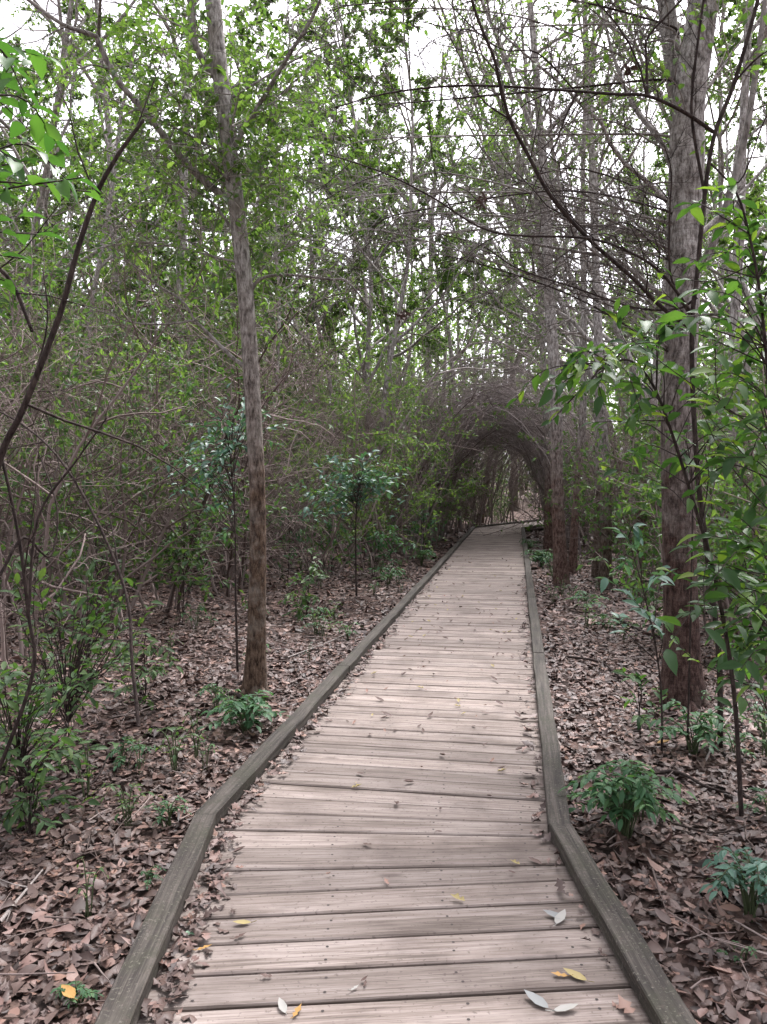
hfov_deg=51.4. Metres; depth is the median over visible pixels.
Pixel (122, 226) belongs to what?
leafy tree
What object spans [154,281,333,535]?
leafy shrub
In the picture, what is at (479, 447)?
arching shrub
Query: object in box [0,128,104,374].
sparse tree
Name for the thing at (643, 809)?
seedling
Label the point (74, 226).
leafy tree
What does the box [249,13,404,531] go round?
leafy tree
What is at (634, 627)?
fallen stick
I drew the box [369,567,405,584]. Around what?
woodland herb
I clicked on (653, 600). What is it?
seedling
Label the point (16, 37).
leafy tree
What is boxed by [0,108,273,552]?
leafy tree
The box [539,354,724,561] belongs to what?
twiggy shrub
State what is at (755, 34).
leafy tree
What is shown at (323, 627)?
seedling
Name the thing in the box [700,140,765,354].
sparse tree
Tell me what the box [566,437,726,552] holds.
twiggy shrub
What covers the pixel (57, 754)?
green shrub
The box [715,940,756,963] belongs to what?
woodland herb
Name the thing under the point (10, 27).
sky
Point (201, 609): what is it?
seedling
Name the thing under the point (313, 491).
leafy shrub
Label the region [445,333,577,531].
arching shrub
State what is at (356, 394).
leafy shrub
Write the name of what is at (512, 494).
arching shrub
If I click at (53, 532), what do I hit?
twiggy shrub
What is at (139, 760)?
seedling
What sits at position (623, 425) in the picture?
leafy shrub
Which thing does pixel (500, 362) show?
arching shrub
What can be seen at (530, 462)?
arching shrub
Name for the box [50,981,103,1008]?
woodland herb
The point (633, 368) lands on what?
sparse tree
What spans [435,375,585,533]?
arching shrub
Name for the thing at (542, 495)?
twiggy shrub
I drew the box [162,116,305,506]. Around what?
leafy tree
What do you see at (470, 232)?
leafy tree
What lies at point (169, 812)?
woodland herb
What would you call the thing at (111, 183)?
leafy tree
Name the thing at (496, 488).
arching shrub
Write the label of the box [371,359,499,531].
twiggy shrub
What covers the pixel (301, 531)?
green shrub
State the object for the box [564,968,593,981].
fallen leaf
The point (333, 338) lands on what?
leafy tree
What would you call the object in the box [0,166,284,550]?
leafy shrub
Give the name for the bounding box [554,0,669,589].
straight tree
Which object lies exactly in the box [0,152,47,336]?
leafy tree
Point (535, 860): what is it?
fallen leaf
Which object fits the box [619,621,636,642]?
seedling
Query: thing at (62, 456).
leafy shrub
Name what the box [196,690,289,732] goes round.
woodland herb
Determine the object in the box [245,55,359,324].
leafy tree
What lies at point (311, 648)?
fallen stick
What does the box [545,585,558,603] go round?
seedling
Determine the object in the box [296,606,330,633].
woodland herb
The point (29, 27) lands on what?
slender tree
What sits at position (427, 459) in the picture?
twiggy shrub
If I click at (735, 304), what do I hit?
straight tree
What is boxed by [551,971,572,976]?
fallen leaf
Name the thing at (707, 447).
twiggy shrub
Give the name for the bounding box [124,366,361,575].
twiggy shrub
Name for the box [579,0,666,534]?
slender tree
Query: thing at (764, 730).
seedling
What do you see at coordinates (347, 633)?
woodland herb
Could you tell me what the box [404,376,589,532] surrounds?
arching shrub
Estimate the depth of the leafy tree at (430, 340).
35.80 m
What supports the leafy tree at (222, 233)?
on the ground
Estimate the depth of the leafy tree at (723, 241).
14.41 m
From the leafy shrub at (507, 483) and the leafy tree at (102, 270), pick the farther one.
the leafy shrub at (507, 483)
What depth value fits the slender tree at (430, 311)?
36.80 m
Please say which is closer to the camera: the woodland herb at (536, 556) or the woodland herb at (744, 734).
the woodland herb at (744, 734)
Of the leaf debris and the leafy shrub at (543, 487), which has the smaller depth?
the leaf debris
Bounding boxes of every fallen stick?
[0,869,42,921]
[56,737,114,803]
[212,692,244,702]
[287,634,344,657]
[567,654,633,688]
[612,615,662,635]
[642,767,729,793]
[671,821,757,834]
[703,659,761,669]
[705,697,743,760]
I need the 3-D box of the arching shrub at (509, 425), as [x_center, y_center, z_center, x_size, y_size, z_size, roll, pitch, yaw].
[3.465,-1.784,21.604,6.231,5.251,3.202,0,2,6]
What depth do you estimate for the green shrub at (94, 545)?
8.04 m
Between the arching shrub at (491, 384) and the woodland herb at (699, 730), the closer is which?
the woodland herb at (699, 730)
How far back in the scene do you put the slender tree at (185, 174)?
17.90 m
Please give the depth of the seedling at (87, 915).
2.89 m
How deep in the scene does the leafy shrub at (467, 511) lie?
25.88 m
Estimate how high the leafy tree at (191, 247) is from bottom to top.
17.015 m
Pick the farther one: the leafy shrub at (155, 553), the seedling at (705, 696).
the leafy shrub at (155, 553)
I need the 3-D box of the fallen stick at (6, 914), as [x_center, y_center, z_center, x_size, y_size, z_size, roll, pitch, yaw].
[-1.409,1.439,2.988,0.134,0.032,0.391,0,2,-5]
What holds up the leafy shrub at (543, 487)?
on the ground
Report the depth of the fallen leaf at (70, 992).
2.37 m
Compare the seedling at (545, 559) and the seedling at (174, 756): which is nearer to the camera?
the seedling at (174, 756)
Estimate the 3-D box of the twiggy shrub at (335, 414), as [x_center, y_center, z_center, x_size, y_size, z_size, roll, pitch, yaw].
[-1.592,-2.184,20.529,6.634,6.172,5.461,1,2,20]
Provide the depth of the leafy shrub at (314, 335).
28.22 m
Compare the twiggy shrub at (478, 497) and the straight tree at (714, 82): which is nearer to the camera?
the straight tree at (714, 82)
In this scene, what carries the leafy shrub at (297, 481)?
on the ground
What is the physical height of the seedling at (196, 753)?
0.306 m
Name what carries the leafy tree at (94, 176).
on the ground
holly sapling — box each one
[152,378,287,672]
[287,449,411,598]
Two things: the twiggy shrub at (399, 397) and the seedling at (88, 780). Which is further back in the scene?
the twiggy shrub at (399, 397)
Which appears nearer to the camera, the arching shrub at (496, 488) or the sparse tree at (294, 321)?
the arching shrub at (496, 488)
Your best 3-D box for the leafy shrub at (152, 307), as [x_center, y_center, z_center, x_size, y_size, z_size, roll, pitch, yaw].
[-3.452,-1.988,13.075,4.440,6.275,6.337,-1,3,-31]
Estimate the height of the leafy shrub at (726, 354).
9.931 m
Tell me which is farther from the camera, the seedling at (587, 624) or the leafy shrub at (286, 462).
the leafy shrub at (286, 462)
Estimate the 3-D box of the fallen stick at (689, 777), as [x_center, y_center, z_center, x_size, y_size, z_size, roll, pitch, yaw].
[1.493,1.366,3.971,0.173,0.083,0.431,-2,3,-37]
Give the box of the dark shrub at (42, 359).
[0,24,231,770]
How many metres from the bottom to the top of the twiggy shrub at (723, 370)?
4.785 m
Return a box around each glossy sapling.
[506,297,766,815]
[596,521,677,752]
[614,177,766,715]
[656,516,766,741]
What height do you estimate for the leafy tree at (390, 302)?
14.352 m
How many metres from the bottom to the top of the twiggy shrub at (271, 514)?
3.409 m
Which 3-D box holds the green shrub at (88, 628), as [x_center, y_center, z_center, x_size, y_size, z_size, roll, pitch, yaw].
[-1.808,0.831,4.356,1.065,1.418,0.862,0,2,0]
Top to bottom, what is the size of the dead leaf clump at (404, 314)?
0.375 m
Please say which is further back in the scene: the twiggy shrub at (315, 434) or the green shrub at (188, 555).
the twiggy shrub at (315, 434)
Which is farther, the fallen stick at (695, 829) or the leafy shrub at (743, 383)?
the leafy shrub at (743, 383)
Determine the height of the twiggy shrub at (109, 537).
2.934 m
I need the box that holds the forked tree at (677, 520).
[253,0,766,711]
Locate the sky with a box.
[0,0,766,482]
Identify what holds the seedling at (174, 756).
on the ground
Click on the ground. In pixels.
(636, 917)
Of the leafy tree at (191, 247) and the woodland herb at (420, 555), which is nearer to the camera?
the woodland herb at (420, 555)
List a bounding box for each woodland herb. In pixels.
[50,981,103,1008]
[105,736,156,770]
[139,865,165,888]
[142,795,192,827]
[194,683,230,706]
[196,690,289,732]
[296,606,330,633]
[333,621,362,640]
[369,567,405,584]
[401,546,437,565]
[519,538,543,548]
[520,549,552,567]
[557,759,696,838]
[565,590,610,612]
[589,614,623,629]
[645,699,745,754]
[699,846,766,922]
[708,729,763,758]
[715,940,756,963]
[735,787,766,815]
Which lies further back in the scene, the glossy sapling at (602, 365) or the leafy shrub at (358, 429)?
the leafy shrub at (358, 429)
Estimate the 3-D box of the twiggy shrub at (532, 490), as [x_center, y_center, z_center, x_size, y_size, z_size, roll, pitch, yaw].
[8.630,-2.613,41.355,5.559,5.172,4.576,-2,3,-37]
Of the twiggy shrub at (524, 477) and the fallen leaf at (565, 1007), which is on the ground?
the twiggy shrub at (524, 477)
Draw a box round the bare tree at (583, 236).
[271,0,766,747]
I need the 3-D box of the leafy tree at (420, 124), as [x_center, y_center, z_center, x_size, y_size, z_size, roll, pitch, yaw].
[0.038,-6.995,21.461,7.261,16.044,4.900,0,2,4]
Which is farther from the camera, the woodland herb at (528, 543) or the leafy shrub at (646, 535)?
the woodland herb at (528, 543)
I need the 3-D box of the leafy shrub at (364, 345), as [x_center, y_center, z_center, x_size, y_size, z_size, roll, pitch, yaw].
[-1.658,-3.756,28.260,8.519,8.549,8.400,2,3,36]
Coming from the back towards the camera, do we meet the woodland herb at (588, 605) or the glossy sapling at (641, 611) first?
the woodland herb at (588, 605)
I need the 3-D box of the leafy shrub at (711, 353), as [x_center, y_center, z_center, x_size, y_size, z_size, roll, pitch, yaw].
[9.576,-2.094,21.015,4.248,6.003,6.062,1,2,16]
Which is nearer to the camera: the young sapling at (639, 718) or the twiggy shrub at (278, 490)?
the young sapling at (639, 718)
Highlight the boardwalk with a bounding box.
[94,520,696,1023]
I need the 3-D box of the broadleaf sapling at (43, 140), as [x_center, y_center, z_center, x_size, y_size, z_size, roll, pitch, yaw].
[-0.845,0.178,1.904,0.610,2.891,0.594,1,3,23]
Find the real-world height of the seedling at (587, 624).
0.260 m
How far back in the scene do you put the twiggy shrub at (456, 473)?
18.83 m
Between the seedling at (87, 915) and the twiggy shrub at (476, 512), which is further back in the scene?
the twiggy shrub at (476, 512)
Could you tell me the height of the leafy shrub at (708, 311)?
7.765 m
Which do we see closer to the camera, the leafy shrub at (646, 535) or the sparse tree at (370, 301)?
the leafy shrub at (646, 535)
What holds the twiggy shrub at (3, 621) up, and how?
on the ground
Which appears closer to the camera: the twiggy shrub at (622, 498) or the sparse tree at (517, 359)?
the twiggy shrub at (622, 498)
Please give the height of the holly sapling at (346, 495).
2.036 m
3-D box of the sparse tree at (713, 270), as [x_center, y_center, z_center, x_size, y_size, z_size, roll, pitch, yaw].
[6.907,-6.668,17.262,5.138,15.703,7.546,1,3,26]
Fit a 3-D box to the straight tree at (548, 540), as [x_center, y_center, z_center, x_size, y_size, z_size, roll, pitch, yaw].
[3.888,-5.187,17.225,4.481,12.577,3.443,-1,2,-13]
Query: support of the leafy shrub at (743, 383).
on the ground
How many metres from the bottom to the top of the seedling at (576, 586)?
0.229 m
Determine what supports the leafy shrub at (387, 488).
on the ground
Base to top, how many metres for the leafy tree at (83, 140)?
15.625 m
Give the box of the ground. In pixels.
[0,483,766,1023]
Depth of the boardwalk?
2.99 m
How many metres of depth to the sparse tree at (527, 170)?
18.47 m
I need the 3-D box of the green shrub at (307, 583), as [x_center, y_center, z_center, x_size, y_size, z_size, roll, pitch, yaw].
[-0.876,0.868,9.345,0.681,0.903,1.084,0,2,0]
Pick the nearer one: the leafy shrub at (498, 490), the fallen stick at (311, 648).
the fallen stick at (311, 648)
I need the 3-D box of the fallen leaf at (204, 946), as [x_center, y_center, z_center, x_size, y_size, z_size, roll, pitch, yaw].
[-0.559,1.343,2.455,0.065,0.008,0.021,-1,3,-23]
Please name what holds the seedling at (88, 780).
on the ground
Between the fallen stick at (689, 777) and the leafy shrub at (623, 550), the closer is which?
the fallen stick at (689, 777)
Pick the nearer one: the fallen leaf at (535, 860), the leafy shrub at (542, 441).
the fallen leaf at (535, 860)
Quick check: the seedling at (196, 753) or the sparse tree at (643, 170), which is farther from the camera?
the sparse tree at (643, 170)
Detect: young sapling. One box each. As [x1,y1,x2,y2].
[612,667,667,738]
[665,420,721,749]
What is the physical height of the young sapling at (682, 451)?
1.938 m
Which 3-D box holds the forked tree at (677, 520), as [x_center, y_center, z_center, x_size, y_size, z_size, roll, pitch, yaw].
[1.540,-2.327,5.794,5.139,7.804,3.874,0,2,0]
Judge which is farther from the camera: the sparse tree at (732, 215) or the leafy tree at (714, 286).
the sparse tree at (732, 215)
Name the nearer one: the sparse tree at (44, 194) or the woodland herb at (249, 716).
the woodland herb at (249, 716)
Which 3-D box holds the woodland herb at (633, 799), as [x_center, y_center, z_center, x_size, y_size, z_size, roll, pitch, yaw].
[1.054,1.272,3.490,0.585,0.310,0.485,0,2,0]
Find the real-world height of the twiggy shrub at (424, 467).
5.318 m
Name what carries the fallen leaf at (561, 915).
on the boardwalk
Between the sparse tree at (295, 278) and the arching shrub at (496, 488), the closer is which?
the arching shrub at (496, 488)
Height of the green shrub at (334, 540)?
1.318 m
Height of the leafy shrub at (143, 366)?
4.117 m
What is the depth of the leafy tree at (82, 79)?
43.65 m
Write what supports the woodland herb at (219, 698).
on the ground
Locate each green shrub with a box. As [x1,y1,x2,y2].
[0,539,163,782]
[0,645,130,831]
[0,723,136,839]
[52,515,142,625]
[102,632,183,709]
[153,512,240,626]
[266,490,316,582]
[278,548,337,619]
[305,506,366,576]
[359,508,415,575]
[403,499,446,551]
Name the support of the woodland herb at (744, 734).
on the ground
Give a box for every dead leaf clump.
[394,279,410,324]
[475,151,487,210]
[621,27,638,76]
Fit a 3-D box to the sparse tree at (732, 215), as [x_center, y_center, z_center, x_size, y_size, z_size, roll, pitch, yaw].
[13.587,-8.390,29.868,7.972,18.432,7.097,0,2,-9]
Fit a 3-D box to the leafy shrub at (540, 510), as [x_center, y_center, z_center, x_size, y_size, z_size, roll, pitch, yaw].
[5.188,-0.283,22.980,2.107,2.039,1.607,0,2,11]
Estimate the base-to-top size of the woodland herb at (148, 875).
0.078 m
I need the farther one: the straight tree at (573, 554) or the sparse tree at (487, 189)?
the sparse tree at (487, 189)
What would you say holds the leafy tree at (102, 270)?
on the ground
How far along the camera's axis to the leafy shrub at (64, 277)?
17.91 m
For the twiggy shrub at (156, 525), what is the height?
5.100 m
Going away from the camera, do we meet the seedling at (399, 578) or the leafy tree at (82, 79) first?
the seedling at (399, 578)
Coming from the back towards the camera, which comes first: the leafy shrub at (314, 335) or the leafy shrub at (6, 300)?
the leafy shrub at (314, 335)
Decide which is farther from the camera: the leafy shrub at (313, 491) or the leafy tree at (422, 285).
the leafy tree at (422, 285)
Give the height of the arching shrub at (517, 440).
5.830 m
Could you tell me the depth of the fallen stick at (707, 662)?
6.88 m
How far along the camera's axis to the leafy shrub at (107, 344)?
20.25 m
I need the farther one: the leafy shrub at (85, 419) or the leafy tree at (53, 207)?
the leafy tree at (53, 207)
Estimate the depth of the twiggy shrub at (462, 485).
22.35 m
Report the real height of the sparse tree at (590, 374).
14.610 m
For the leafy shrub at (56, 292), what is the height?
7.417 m
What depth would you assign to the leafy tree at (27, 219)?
22.87 m
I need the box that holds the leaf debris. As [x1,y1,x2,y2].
[140,562,634,1023]
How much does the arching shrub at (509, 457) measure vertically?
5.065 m
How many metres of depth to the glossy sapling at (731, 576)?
3.58 m
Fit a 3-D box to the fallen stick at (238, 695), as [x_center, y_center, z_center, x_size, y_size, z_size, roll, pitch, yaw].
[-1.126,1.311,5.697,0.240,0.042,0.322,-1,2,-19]
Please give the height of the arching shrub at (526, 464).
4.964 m
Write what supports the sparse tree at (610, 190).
on the ground
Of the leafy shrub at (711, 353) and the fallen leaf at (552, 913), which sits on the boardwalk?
the fallen leaf at (552, 913)
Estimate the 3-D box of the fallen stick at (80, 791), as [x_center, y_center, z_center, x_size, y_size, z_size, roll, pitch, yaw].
[-1.588,1.419,4.420,0.112,0.060,0.890,0,2,0]
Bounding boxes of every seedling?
[0,691,29,736]
[61,739,97,799]
[74,857,108,919]
[92,783,161,828]
[129,741,161,773]
[138,726,203,774]
[165,629,180,660]
[175,604,217,630]
[177,709,207,758]
[186,740,217,770]
[213,689,243,724]
[275,562,286,577]
[295,556,308,571]
[305,609,335,636]
[329,600,345,619]
[368,582,379,593]
[390,570,410,585]
[540,558,552,572]
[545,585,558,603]
[557,575,566,595]
[562,585,579,596]
[575,604,600,629]
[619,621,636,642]
[634,775,658,820]
[649,591,662,605]
[698,690,710,700]
[725,712,766,759]
[745,701,766,746]
[748,694,766,729]
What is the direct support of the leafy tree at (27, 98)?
on the ground
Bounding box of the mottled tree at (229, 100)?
[1,0,427,701]
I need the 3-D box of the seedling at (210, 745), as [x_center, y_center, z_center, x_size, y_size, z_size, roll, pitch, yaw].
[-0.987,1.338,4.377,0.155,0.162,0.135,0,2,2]
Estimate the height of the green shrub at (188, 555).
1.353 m
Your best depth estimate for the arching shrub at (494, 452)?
25.39 m
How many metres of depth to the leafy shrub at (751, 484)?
7.43 m
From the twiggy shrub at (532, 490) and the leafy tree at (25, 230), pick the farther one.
the twiggy shrub at (532, 490)
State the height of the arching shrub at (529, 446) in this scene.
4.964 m
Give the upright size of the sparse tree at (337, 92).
17.117 m
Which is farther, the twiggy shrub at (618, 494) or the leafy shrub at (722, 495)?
the twiggy shrub at (618, 494)
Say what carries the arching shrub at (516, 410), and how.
on the ground
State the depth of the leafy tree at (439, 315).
41.01 m
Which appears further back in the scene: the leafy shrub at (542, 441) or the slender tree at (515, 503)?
the slender tree at (515, 503)
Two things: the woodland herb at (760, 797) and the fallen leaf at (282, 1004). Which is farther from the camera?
the woodland herb at (760, 797)
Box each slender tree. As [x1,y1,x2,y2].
[0,0,164,476]
[0,9,97,114]
[150,0,199,542]
[396,11,516,442]
[456,15,599,511]
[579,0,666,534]
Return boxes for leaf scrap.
[233,846,244,851]
[451,893,464,900]
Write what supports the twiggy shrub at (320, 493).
on the ground
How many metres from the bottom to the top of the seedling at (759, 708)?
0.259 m
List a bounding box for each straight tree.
[440,0,660,573]
[446,0,636,551]
[470,0,758,594]
[527,0,657,585]
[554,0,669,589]
[561,0,741,577]
[723,0,766,618]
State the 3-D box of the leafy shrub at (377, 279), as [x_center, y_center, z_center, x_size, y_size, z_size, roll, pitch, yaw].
[-3.713,-3.409,20.312,8.530,8.559,8.410,0,2,3]
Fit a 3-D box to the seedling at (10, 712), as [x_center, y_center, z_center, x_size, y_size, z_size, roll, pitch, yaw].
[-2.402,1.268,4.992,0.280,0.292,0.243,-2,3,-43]
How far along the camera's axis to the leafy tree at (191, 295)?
16.68 m
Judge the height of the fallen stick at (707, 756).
0.063 m
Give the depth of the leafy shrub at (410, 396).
29.58 m
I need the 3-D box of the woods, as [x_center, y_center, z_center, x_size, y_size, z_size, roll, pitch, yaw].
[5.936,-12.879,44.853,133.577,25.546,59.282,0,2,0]
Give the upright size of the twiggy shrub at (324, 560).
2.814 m
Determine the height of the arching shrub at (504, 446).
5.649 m
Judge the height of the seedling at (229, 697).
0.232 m
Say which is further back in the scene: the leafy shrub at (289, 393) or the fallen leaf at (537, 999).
the leafy shrub at (289, 393)
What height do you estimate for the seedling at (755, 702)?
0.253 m
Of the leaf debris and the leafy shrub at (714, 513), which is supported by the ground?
the leafy shrub at (714, 513)
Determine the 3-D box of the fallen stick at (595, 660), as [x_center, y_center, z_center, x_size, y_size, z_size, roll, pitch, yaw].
[1.812,1.234,6.430,0.195,0.125,1.042,-1,2,-14]
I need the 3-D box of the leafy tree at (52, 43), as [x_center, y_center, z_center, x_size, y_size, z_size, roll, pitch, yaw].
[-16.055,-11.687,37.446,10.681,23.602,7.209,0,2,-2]
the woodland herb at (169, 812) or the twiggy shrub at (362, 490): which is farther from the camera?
the twiggy shrub at (362, 490)
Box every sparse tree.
[0,0,209,534]
[0,6,128,533]
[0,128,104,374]
[190,97,352,434]
[206,72,426,428]
[206,151,352,512]
[258,0,494,541]
[390,1,628,542]
[419,0,633,556]
[432,0,590,456]
[439,0,660,457]
[448,0,656,544]
[463,0,656,524]
[519,72,764,473]
[559,74,706,416]
[580,0,766,341]
[622,84,766,363]
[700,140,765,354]
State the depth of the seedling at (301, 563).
13.56 m
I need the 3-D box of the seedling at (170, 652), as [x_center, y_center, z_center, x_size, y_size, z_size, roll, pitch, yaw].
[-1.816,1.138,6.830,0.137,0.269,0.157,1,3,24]
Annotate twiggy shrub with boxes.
[0,66,248,708]
[0,181,187,616]
[0,206,430,617]
[0,300,230,580]
[0,425,238,597]
[0,457,130,587]
[37,236,388,602]
[54,382,350,578]
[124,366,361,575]
[129,405,348,573]
[146,316,451,558]
[192,420,328,544]
[203,306,437,544]
[205,316,458,532]
[220,440,426,569]
[278,360,502,564]
[281,325,539,550]
[282,427,360,531]
[310,414,449,535]
[318,353,542,546]
[340,365,476,516]
[345,354,496,532]
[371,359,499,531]
[386,451,491,514]
[445,453,522,529]
[457,484,494,525]
[475,443,652,542]
[490,428,653,558]
[497,415,626,505]
[518,459,542,507]
[538,289,766,572]
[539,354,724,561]
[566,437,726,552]
[583,442,695,545]
[599,261,766,603]
[647,295,763,552]
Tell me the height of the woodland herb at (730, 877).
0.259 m
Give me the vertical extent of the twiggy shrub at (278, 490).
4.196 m
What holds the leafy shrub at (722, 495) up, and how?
on the ground
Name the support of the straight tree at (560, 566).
on the ground
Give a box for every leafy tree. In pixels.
[0,2,146,398]
[0,32,81,320]
[0,46,85,261]
[0,46,106,326]
[0,111,150,385]
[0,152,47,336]
[0,162,41,357]
[10,47,177,494]
[20,0,241,552]
[23,135,147,367]
[33,58,206,385]
[66,106,213,507]
[67,123,233,499]
[94,11,260,373]
[125,169,270,414]
[137,146,231,375]
[141,0,328,528]
[161,34,372,545]
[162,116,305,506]
[191,147,305,367]
[206,0,370,416]
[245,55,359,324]
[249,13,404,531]
[258,0,522,527]
[281,0,491,550]
[298,83,431,522]
[329,2,534,518]
[351,127,453,389]
[414,171,521,492]
[431,108,567,516]
[526,153,665,393]
[570,25,766,413]
[602,133,765,415]
[609,0,766,454]
[617,7,766,364]
[641,156,758,366]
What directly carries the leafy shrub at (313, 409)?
on the ground
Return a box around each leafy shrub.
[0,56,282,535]
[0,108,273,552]
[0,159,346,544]
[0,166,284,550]
[0,186,155,598]
[0,223,138,621]
[0,234,167,516]
[0,234,232,609]
[0,257,198,523]
[0,267,107,534]
[0,290,354,629]
[0,347,150,559]
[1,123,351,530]
[1,216,337,385]
[5,191,400,533]
[22,229,284,583]
[61,309,338,553]
[95,272,337,532]
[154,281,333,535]
[166,400,322,543]
[181,322,458,580]
[198,316,414,444]
[218,253,479,516]
[222,262,406,505]
[224,340,484,572]
[237,411,355,547]
[256,315,414,512]
[279,349,413,508]
[295,379,426,528]
[297,326,505,560]
[343,389,481,551]
[345,351,458,511]
[348,389,507,538]
[443,476,482,525]
[453,338,715,557]
[475,460,517,512]
[477,451,538,509]
[486,491,508,523]
[523,419,613,536]
[527,484,582,517]
[532,336,766,599]
[541,330,766,527]
[544,380,753,597]
[564,243,766,623]
[576,378,766,646]
[589,170,766,424]
[603,254,766,447]
[606,389,644,485]
[616,409,766,674]
[633,236,766,482]
[660,340,766,535]
[697,258,766,504]
[699,328,762,523]
[699,442,766,606]
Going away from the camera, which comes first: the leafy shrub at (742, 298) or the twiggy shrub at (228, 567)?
the twiggy shrub at (228, 567)
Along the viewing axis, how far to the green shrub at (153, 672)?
5.44 m
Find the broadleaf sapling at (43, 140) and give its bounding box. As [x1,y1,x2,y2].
[0,27,101,294]
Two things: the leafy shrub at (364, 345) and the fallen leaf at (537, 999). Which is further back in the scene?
the leafy shrub at (364, 345)
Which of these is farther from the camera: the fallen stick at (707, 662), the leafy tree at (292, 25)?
the leafy tree at (292, 25)
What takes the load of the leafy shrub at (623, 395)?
on the ground
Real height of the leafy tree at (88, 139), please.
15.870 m
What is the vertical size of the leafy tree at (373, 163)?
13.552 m
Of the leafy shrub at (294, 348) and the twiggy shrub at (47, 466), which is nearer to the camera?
the twiggy shrub at (47, 466)
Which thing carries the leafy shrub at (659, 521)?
on the ground
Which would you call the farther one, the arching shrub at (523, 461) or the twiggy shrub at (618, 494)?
the arching shrub at (523, 461)
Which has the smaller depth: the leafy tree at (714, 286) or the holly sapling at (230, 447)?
the holly sapling at (230, 447)
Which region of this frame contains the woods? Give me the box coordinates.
[0,154,764,498]
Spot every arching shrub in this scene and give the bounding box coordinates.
[356,358,594,545]
[357,317,593,547]
[358,240,620,551]
[379,316,617,557]
[383,329,592,537]
[386,343,623,541]
[394,304,586,537]
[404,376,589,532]
[410,348,622,541]
[422,371,581,535]
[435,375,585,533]
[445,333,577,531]
[445,377,589,529]
[457,346,587,519]
[462,408,586,525]
[466,384,623,502]
[474,376,629,508]
[476,361,586,524]
[491,410,615,524]
[505,407,623,503]
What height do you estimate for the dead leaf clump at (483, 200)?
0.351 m
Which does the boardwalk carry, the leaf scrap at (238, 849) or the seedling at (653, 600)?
the leaf scrap at (238, 849)
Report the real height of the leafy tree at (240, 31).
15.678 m
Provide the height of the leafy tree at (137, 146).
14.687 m
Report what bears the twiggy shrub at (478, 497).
on the ground
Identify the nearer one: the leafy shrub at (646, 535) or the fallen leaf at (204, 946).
the fallen leaf at (204, 946)
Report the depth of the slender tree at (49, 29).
18.64 m
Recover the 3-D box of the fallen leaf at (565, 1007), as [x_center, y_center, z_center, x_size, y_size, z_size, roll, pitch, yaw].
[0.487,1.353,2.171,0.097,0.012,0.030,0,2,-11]
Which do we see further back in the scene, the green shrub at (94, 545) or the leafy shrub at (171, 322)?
the leafy shrub at (171, 322)
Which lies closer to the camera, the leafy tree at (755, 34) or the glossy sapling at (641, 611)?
the glossy sapling at (641, 611)
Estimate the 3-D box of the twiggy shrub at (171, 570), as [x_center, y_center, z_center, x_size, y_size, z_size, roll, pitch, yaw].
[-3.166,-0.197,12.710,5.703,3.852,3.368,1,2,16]
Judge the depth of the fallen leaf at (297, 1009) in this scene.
2.17 m
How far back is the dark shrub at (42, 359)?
2.88 m
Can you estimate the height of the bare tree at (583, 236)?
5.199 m
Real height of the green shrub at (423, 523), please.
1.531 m
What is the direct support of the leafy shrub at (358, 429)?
on the ground
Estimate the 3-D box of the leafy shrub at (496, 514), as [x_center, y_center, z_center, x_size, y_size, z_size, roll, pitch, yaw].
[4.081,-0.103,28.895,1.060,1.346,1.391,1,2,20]
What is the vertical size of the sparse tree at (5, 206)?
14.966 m
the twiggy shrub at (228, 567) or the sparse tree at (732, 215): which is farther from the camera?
the sparse tree at (732, 215)
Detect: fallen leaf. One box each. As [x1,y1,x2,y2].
[61,984,76,999]
[192,944,211,949]
[233,920,256,923]
[278,998,286,1014]
[290,1003,301,1018]
[524,990,555,1011]
[529,857,545,864]
[544,910,567,919]
[545,1004,577,1011]
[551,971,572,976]
[553,909,565,925]
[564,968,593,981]
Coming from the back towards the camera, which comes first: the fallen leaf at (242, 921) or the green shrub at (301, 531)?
the green shrub at (301, 531)
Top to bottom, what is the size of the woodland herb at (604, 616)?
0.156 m
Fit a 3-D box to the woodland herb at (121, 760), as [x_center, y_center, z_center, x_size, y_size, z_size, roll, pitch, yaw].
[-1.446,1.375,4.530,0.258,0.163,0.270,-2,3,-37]
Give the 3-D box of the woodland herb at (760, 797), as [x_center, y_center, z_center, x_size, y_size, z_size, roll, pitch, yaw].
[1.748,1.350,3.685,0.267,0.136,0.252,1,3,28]
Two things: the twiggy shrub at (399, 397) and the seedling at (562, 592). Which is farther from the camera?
the twiggy shrub at (399, 397)
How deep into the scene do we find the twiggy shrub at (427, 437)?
20.26 m
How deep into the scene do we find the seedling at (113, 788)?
3.62 m
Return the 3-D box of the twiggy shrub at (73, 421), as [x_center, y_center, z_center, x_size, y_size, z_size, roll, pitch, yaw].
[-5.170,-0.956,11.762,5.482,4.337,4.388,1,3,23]
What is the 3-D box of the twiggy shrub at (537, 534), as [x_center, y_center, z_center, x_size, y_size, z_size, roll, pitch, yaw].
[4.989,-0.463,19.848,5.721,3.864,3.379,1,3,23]
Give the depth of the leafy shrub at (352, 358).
25.71 m

